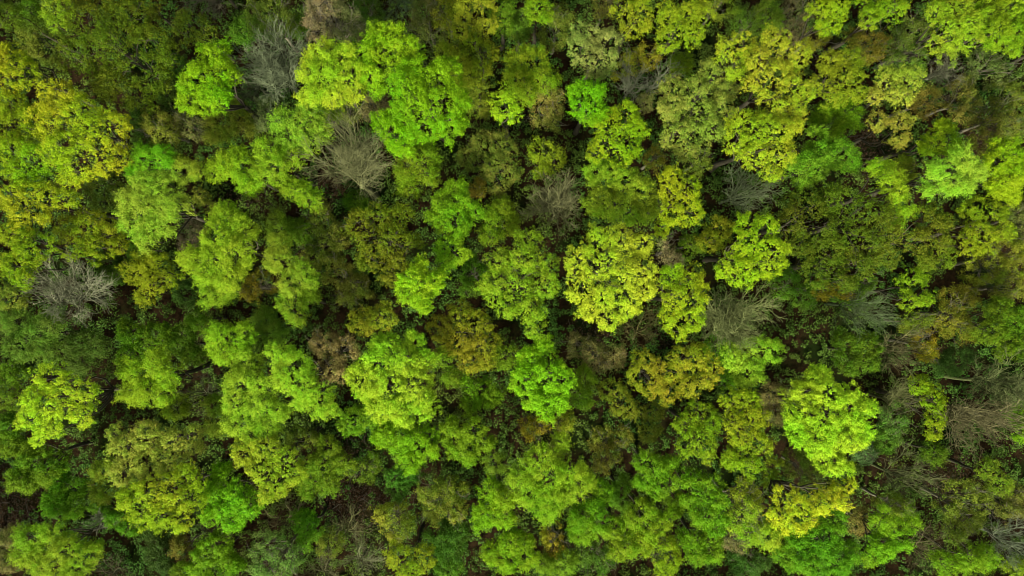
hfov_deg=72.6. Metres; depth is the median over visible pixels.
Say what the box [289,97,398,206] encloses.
bare tree
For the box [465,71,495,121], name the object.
leafy tree
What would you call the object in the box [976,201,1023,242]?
budding tree
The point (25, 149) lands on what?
leafy tree
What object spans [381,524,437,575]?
leafy tree
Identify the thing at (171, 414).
leafy tree
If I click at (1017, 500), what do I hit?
budding tree
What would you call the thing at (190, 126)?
budding tree
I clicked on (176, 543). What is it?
shrub
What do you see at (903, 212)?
leafy tree
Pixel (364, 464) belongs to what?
shrub
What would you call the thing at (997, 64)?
budding tree
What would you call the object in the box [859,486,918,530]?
budding tree
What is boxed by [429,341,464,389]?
leafy tree
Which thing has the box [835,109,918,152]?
leafy tree
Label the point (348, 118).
shrub
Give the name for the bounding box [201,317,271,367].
leafy tree
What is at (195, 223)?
budding tree
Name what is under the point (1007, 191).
leafy tree
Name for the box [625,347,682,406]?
leafy tree
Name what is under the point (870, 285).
budding tree
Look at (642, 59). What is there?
budding tree
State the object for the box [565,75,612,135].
leafy tree
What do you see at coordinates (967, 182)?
leafy tree
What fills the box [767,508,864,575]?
leafy tree
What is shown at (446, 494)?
budding tree
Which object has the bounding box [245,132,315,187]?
leafy tree
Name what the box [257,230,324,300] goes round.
leafy tree
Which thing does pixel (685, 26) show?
leafy tree
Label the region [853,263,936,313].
leafy tree
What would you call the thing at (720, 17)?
budding tree
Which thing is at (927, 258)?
leafy tree
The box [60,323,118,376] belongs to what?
leafy tree
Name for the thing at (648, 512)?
leafy tree
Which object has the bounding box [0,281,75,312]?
leafy tree
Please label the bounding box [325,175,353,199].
bare tree
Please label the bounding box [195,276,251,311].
leafy tree
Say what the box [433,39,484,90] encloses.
leafy tree
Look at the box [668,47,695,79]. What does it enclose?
shrub
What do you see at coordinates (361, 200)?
shrub
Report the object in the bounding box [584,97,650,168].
leafy tree
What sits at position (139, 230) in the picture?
leafy tree
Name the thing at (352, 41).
shrub
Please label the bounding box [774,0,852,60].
leafy tree
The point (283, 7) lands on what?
budding tree
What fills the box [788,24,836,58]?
budding tree
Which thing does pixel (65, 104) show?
leafy tree
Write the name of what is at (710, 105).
leafy tree
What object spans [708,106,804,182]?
leafy tree
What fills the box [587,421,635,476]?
budding tree
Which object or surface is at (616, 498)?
leafy tree
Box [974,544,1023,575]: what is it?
leafy tree
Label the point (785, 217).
leafy tree
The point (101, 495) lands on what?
leafy tree
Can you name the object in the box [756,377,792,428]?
shrub
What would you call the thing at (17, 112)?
leafy tree
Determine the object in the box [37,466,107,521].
leafy tree
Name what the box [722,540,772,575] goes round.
shrub
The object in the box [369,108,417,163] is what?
leafy tree
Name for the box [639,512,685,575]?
leafy tree
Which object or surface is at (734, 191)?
bare tree
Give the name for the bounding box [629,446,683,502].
leafy tree
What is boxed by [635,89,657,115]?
budding tree
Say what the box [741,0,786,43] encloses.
leafy tree
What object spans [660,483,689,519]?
leafy tree
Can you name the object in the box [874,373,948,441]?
leafy tree
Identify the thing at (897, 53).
budding tree
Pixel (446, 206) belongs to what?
leafy tree
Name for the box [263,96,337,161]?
leafy tree
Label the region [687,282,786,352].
bare tree
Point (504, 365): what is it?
leafy tree
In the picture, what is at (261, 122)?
shrub
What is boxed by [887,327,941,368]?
budding tree
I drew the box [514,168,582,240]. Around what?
bare tree
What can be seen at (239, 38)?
shrub
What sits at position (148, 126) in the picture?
budding tree
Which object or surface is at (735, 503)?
budding tree
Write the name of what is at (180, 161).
shrub
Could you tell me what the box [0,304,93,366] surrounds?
leafy tree
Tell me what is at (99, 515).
bare shrub
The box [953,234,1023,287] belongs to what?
budding tree
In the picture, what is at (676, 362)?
leafy tree
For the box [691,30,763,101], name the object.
leafy tree
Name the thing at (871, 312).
bare tree
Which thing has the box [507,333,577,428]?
leafy tree
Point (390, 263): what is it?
leafy tree
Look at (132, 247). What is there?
shrub
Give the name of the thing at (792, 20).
budding tree
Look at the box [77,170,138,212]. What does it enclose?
leafy tree
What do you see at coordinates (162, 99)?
shrub
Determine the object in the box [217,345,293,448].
leafy tree
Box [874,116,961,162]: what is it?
leafy tree
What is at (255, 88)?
bare shrub
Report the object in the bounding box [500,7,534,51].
leafy tree
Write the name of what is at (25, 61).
leafy tree
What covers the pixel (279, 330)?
leafy tree
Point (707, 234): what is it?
leafy tree
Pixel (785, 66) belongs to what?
leafy tree
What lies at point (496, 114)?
leafy tree
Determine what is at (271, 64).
bare tree
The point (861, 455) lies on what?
shrub
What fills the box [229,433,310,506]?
leafy tree
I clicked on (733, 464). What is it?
leafy tree
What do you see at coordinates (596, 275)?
leafy tree
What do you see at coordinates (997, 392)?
bare tree
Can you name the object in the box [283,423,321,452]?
leafy tree
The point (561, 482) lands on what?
leafy tree
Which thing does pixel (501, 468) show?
shrub
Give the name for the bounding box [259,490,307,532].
bare shrub
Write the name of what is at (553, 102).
budding tree
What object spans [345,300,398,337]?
leafy tree
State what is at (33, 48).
leafy tree
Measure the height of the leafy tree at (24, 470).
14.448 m
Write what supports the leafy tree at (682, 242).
on the forest floor
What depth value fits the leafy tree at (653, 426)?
86.65 m
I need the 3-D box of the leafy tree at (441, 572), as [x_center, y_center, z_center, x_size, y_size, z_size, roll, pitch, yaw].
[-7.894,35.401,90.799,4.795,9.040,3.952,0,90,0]
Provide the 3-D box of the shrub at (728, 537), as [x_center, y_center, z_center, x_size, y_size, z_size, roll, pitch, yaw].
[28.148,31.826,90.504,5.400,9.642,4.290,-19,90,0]
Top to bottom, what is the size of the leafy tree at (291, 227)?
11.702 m
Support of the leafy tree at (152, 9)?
on the forest floor
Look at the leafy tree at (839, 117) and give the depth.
85.32 m
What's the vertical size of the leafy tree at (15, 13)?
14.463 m
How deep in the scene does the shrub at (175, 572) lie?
86.98 m
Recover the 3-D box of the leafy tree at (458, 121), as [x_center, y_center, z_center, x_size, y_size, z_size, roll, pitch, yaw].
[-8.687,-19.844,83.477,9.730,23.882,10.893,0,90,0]
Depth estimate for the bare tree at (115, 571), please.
88.43 m
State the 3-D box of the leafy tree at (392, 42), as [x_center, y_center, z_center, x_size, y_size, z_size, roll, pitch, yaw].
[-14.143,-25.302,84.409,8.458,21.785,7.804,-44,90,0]
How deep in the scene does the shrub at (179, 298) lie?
88.21 m
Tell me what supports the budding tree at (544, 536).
on the forest floor
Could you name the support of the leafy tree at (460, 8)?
on the forest floor
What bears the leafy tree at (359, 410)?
on the forest floor
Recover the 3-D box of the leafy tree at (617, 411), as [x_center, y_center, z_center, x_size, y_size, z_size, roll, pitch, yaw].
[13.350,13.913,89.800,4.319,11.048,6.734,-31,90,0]
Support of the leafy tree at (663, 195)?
on the forest floor
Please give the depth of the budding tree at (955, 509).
85.53 m
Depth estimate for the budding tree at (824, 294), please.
86.42 m
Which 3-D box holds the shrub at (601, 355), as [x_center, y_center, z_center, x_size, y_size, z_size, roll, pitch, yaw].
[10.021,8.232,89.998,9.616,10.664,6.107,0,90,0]
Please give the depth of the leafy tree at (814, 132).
82.08 m
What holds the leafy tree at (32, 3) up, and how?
on the forest floor
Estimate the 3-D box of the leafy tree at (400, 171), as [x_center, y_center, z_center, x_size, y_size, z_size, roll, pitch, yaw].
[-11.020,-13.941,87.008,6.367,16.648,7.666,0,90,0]
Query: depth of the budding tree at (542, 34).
85.66 m
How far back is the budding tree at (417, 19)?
85.59 m
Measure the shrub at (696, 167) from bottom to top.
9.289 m
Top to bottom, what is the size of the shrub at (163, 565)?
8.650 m
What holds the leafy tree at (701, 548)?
on the forest floor
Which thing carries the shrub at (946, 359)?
on the forest floor
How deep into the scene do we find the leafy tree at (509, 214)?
81.95 m
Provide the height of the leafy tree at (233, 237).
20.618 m
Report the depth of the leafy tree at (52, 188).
77.24 m
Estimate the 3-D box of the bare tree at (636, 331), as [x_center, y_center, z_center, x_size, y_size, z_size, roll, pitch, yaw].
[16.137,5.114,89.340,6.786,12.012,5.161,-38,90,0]
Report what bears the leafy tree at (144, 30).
on the forest floor
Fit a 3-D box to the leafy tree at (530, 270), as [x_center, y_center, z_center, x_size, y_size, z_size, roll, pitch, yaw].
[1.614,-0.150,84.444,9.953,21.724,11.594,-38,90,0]
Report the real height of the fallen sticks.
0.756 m
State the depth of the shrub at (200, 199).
88.85 m
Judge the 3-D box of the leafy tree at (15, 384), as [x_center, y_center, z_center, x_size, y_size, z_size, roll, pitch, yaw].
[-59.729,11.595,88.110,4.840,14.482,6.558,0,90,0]
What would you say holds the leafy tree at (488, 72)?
on the forest floor
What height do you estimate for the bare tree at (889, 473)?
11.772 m
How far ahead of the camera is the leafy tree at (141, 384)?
78.73 m
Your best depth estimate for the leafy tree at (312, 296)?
82.05 m
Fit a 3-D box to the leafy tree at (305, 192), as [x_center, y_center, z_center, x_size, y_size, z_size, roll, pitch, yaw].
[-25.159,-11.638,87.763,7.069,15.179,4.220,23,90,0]
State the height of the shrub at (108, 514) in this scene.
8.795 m
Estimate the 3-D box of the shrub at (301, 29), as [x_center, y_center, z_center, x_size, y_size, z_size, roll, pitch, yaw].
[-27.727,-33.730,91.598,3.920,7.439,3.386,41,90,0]
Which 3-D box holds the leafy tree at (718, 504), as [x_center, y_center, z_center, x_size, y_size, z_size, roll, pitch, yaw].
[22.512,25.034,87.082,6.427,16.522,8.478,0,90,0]
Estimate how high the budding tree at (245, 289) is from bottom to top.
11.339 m
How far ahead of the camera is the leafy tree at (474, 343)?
79.10 m
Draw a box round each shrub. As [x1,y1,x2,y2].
[0,521,39,574]
[75,508,120,535]
[86,500,144,537]
[91,248,129,286]
[121,107,159,153]
[125,234,162,261]
[141,524,183,575]
[154,51,186,108]
[161,529,204,565]
[163,151,213,183]
[169,274,201,313]
[169,549,208,575]
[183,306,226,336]
[191,183,217,214]
[218,71,267,118]
[226,11,265,47]
[248,92,288,132]
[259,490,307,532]
[282,9,310,41]
[314,523,347,562]
[324,502,376,549]
[328,96,362,125]
[336,32,364,62]
[342,187,369,213]
[347,449,384,485]
[382,463,423,503]
[455,250,491,298]
[467,173,486,201]
[478,446,510,477]
[555,330,627,373]
[571,541,622,575]
[640,51,687,94]
[641,143,665,175]
[655,230,685,267]
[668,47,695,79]
[681,146,713,179]
[701,333,736,393]
[715,523,752,557]
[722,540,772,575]
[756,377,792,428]
[780,448,826,493]
[838,439,887,466]
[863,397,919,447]
[863,426,902,457]
[873,148,923,183]
[884,310,939,338]
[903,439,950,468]
[923,342,980,382]
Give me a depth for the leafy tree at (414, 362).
73.77 m
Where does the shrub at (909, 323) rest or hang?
on the forest floor
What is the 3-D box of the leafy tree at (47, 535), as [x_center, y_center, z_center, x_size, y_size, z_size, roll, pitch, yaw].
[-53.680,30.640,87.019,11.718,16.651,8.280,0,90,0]
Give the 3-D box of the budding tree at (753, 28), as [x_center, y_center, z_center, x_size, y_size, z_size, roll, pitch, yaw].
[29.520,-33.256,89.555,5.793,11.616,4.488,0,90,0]
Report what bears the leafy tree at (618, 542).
on the forest floor
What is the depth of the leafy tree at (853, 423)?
73.73 m
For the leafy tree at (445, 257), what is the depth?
78.60 m
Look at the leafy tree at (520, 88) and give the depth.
82.25 m
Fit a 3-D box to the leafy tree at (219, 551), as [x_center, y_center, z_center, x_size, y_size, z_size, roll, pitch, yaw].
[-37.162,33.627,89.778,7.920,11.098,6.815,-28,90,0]
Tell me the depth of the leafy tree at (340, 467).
85.69 m
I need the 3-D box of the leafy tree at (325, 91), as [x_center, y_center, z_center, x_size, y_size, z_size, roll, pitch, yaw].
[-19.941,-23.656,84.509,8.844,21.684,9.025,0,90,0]
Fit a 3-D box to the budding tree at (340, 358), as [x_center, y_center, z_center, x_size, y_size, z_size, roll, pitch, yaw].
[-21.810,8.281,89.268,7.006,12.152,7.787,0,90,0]
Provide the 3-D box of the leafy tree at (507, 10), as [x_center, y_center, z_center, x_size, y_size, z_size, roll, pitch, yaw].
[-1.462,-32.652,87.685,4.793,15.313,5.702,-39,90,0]
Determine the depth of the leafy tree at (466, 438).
82.36 m
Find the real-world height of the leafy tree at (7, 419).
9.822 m
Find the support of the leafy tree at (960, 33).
on the forest floor
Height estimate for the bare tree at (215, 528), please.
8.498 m
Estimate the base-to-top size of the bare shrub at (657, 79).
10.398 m
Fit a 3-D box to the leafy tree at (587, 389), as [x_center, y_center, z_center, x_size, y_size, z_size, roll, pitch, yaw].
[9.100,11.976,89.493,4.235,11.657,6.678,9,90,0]
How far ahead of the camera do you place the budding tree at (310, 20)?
80.38 m
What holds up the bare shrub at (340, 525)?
on the forest floor
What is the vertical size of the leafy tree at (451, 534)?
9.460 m
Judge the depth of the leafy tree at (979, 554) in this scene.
82.55 m
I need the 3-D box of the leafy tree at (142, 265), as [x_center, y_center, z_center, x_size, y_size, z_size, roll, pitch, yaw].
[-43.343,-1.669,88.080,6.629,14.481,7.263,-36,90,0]
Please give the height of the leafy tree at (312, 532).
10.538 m
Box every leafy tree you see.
[0,0,74,52]
[0,39,98,106]
[0,84,100,151]
[0,130,114,189]
[0,174,119,237]
[0,219,113,290]
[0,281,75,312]
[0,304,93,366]
[0,358,73,412]
[0,407,50,444]
[0,430,94,496]
[4,511,124,575]
[12,359,150,448]
[15,12,84,67]
[16,0,64,29]
[24,77,161,190]
[37,0,145,66]
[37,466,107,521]
[51,204,149,267]
[53,0,183,114]
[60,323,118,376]
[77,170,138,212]
[82,454,144,506]
[102,418,212,488]
[111,164,224,256]
[112,317,175,369]
[114,344,212,409]
[114,457,231,536]
[115,246,193,311]
[122,0,181,32]
[122,138,184,184]
[159,390,207,422]
[162,320,207,368]
[167,7,235,62]
[172,34,271,126]
[173,198,272,292]
[182,528,247,575]
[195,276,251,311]
[196,392,243,440]
[196,459,271,535]
[198,142,281,199]
[201,94,258,150]
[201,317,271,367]
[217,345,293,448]
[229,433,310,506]
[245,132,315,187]
[246,303,293,352]
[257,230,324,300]
[261,207,321,248]
[262,338,342,421]
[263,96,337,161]
[272,169,329,212]
[272,283,326,329]
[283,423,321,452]
[287,506,326,553]
[293,35,369,121]
[294,432,358,502]
[298,89,348,136]
[335,402,378,437]
[339,196,427,288]
[342,327,442,429]
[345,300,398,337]
[351,17,428,105]
[368,419,441,477]
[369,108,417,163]
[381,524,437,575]
[386,52,473,150]
[392,139,443,201]
[394,253,451,317]
[420,516,471,567]
[421,174,486,239]
[424,296,503,375]
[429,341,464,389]
[431,233,472,272]
[432,553,466,575]
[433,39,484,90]
[437,411,498,468]
[447,0,501,58]
[452,127,524,197]
[458,373,507,414]
[459,28,500,85]
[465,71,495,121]
[470,472,519,537]
[471,225,560,340]
[474,193,522,246]
[479,0,517,50]
[479,512,541,575]
[484,88,523,143]
[491,341,518,372]
[497,41,562,108]
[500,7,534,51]
[503,423,597,529]
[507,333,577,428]
[522,0,554,43]
[525,135,567,180]
[530,540,580,575]
[563,221,659,332]
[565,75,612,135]
[565,476,614,548]
[566,20,623,83]
[566,360,600,411]
[578,155,661,227]
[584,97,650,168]
[596,376,640,422]
[599,503,641,564]
[606,0,655,54]
[608,471,632,514]
[621,487,673,555]
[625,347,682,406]
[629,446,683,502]
[637,399,667,444]
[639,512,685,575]
[646,161,705,240]
[647,260,711,343]
[650,0,716,70]
[655,56,740,164]
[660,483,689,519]
[664,341,725,398]
[668,397,722,466]
[675,231,708,261]
[675,466,732,538]
[675,514,725,568]
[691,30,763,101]
[693,214,735,253]
[702,210,793,292]
[705,383,775,481]
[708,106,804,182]
[713,335,786,388]
[724,21,817,122]
[730,502,785,554]
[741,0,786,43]
[745,459,858,537]
[746,452,784,491]
[756,361,880,478]
[757,179,841,257]
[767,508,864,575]
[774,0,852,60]
[774,134,864,193]
[777,123,835,159]
[789,234,904,294]
[794,47,869,111]
[799,181,907,262]
[804,96,867,141]
[825,0,911,52]
[825,154,918,231]
[827,326,887,377]
[832,63,926,120]
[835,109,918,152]
[839,502,925,568]
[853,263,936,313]
[861,200,961,272]
[871,138,992,202]
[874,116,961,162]
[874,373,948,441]
[878,0,985,68]
[903,41,961,78]
[905,194,1018,263]
[910,524,1001,575]
[923,133,1023,208]
[928,0,1023,64]
[934,294,1023,363]
[946,455,1015,498]
[951,401,1023,444]
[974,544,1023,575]
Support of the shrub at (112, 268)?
on the forest floor
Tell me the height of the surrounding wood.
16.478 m
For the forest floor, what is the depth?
95.15 m
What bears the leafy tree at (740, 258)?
on the forest floor
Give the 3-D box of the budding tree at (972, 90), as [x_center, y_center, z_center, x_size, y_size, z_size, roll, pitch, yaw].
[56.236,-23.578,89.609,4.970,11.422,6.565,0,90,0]
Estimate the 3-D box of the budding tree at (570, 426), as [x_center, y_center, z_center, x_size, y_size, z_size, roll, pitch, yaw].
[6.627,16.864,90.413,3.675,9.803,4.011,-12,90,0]
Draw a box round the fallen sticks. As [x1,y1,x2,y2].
[0,36,1022,533]
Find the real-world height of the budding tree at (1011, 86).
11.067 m
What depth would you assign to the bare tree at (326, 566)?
88.20 m
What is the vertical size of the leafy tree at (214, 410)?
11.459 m
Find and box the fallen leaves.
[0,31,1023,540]
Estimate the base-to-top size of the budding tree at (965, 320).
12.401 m
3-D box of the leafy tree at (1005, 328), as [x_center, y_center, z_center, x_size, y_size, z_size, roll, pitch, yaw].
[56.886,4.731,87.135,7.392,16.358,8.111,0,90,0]
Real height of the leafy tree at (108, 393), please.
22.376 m
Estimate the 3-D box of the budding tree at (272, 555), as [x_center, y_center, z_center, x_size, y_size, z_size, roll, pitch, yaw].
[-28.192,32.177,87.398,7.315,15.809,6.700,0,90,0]
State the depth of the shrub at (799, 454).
87.61 m
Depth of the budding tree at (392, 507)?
86.41 m
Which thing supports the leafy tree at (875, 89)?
on the forest floor
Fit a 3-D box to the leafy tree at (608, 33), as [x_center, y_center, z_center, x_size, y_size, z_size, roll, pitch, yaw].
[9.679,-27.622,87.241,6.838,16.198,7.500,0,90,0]
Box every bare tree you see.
[22,244,121,326]
[74,554,136,575]
[167,372,221,418]
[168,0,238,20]
[187,516,220,549]
[228,13,311,112]
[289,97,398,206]
[300,545,338,575]
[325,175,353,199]
[337,526,385,575]
[382,0,415,23]
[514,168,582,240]
[609,54,657,103]
[616,307,662,350]
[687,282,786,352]
[718,161,782,213]
[824,287,903,340]
[864,374,928,427]
[869,322,934,379]
[870,437,946,514]
[896,519,954,572]
[919,386,1023,459]
[920,57,967,91]
[939,343,1023,422]
[973,510,1023,571]
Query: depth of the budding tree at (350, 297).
85.59 m
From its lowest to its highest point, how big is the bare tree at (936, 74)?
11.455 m
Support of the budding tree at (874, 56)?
on the forest floor
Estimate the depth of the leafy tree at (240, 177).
78.55 m
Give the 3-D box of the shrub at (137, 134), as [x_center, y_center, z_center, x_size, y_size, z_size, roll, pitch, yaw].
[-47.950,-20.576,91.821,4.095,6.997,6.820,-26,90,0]
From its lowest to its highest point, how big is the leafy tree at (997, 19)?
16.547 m
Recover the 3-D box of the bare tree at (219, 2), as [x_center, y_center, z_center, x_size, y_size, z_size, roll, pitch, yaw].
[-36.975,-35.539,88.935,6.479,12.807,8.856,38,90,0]
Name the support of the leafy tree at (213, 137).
on the forest floor
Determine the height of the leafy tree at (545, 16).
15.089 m
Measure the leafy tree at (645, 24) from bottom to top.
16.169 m
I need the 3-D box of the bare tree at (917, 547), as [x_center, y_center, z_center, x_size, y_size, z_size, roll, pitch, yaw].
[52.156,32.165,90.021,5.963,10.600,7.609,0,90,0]
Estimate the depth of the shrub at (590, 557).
88.24 m
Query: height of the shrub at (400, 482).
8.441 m
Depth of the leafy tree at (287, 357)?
76.10 m
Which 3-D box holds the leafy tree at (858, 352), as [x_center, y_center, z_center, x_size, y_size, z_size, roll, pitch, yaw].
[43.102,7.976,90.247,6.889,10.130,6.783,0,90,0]
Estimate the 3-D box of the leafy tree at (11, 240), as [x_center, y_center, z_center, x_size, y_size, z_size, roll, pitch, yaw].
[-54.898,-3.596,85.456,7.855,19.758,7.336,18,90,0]
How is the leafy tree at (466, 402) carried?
on the forest floor
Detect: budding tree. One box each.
[134,106,190,152]
[170,103,211,144]
[174,216,214,251]
[238,0,303,54]
[238,267,278,304]
[245,527,307,575]
[294,202,352,272]
[299,0,366,56]
[305,328,361,385]
[313,237,376,310]
[349,0,385,37]
[358,92,389,122]
[368,498,420,550]
[407,0,448,51]
[413,474,472,529]
[424,0,463,37]
[511,413,554,444]
[526,82,564,134]
[531,0,576,54]
[539,520,571,559]
[552,409,579,435]
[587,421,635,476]
[591,0,620,29]
[609,37,664,82]
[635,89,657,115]
[698,0,742,32]
[712,474,767,545]
[723,4,769,43]
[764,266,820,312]
[770,0,813,46]
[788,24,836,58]
[803,275,854,302]
[829,267,884,312]
[835,502,871,538]
[841,19,895,68]
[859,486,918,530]
[873,10,934,76]
[886,81,949,120]
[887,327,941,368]
[914,282,985,349]
[918,477,1001,553]
[924,73,989,124]
[943,45,1020,91]
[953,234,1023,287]
[959,77,1023,159]
[965,269,1023,302]
[969,479,1023,528]
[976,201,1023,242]
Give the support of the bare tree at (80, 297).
on the forest floor
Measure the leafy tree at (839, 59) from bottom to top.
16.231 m
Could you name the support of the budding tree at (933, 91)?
on the forest floor
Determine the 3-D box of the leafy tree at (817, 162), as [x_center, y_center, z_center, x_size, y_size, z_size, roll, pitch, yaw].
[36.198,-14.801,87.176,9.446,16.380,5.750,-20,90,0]
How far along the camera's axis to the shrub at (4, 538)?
88.10 m
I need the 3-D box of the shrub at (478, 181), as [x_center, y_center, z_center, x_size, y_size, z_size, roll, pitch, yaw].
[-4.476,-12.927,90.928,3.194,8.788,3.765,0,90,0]
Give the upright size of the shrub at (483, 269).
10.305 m
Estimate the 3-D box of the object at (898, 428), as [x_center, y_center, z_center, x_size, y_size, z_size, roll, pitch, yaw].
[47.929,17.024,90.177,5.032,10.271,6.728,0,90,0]
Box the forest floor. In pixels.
[0,0,1023,575]
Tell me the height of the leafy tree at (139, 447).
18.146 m
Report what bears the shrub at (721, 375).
on the forest floor
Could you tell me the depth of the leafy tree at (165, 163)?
85.48 m
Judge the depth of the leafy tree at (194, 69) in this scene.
75.26 m
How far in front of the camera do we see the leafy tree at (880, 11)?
80.66 m
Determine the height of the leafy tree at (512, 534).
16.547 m
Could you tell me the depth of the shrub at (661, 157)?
87.89 m
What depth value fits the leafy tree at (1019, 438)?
82.16 m
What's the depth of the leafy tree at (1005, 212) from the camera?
79.03 m
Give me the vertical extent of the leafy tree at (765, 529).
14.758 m
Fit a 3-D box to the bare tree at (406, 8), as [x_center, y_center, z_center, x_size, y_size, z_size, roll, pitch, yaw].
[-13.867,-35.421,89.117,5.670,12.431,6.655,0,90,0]
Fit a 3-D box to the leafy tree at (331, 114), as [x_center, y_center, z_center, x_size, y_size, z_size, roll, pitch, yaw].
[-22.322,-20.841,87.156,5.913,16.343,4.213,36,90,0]
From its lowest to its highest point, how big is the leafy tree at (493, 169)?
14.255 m
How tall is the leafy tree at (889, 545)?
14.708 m
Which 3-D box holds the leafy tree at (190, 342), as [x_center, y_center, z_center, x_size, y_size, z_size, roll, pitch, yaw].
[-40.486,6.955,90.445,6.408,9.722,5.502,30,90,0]
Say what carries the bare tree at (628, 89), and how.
on the forest floor
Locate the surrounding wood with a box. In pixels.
[0,55,1023,487]
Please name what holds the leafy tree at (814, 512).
on the forest floor
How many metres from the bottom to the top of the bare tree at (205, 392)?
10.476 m
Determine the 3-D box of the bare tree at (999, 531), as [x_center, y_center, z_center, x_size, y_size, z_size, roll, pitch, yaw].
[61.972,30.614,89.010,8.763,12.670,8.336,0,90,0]
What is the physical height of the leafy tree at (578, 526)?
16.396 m
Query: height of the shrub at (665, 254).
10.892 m
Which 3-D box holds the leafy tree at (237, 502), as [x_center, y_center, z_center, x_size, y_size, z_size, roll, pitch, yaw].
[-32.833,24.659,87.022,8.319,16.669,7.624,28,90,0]
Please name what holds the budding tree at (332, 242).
on the forest floor
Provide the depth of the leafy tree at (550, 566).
86.20 m
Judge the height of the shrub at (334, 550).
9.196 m
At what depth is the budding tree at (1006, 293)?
86.48 m
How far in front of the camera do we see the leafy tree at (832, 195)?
77.60 m
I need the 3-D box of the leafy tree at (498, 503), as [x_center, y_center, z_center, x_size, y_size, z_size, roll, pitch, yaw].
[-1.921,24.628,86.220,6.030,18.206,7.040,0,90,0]
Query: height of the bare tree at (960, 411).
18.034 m
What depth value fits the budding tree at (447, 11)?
85.07 m
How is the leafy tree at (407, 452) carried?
on the forest floor
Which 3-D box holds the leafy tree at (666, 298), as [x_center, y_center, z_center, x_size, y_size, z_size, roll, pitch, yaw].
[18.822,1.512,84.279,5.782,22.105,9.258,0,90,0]
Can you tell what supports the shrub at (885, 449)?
on the forest floor
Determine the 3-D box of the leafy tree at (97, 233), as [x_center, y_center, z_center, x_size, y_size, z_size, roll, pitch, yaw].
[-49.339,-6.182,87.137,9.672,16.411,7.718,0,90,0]
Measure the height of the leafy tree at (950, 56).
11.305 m
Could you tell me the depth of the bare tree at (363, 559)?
88.59 m
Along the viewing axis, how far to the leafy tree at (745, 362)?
80.44 m
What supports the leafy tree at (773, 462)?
on the forest floor
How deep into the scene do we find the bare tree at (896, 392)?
86.64 m
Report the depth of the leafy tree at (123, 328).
86.72 m
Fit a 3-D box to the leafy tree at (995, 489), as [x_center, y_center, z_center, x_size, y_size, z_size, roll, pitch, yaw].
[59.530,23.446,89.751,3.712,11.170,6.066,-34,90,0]
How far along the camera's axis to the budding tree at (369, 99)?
86.93 m
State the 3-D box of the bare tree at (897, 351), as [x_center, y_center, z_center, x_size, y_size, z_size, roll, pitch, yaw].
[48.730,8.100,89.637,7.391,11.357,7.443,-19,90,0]
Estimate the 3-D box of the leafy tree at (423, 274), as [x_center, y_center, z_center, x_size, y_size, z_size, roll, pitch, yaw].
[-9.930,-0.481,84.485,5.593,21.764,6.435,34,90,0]
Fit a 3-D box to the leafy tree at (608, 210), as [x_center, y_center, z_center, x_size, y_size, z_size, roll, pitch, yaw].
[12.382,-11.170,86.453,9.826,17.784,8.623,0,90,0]
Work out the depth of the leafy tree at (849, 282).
79.43 m
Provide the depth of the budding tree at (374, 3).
86.50 m
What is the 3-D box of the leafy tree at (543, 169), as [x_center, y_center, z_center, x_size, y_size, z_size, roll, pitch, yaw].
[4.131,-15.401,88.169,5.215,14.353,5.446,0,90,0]
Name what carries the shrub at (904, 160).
on the forest floor
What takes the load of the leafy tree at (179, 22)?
on the forest floor
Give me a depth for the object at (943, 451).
87.82 m
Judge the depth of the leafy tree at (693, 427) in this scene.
80.66 m
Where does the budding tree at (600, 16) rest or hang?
on the forest floor
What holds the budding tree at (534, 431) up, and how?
on the forest floor
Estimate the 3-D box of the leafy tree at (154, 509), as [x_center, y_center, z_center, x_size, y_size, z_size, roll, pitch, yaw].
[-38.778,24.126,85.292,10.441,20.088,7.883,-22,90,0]
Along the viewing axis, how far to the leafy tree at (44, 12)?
77.02 m
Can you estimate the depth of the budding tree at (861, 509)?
88.35 m

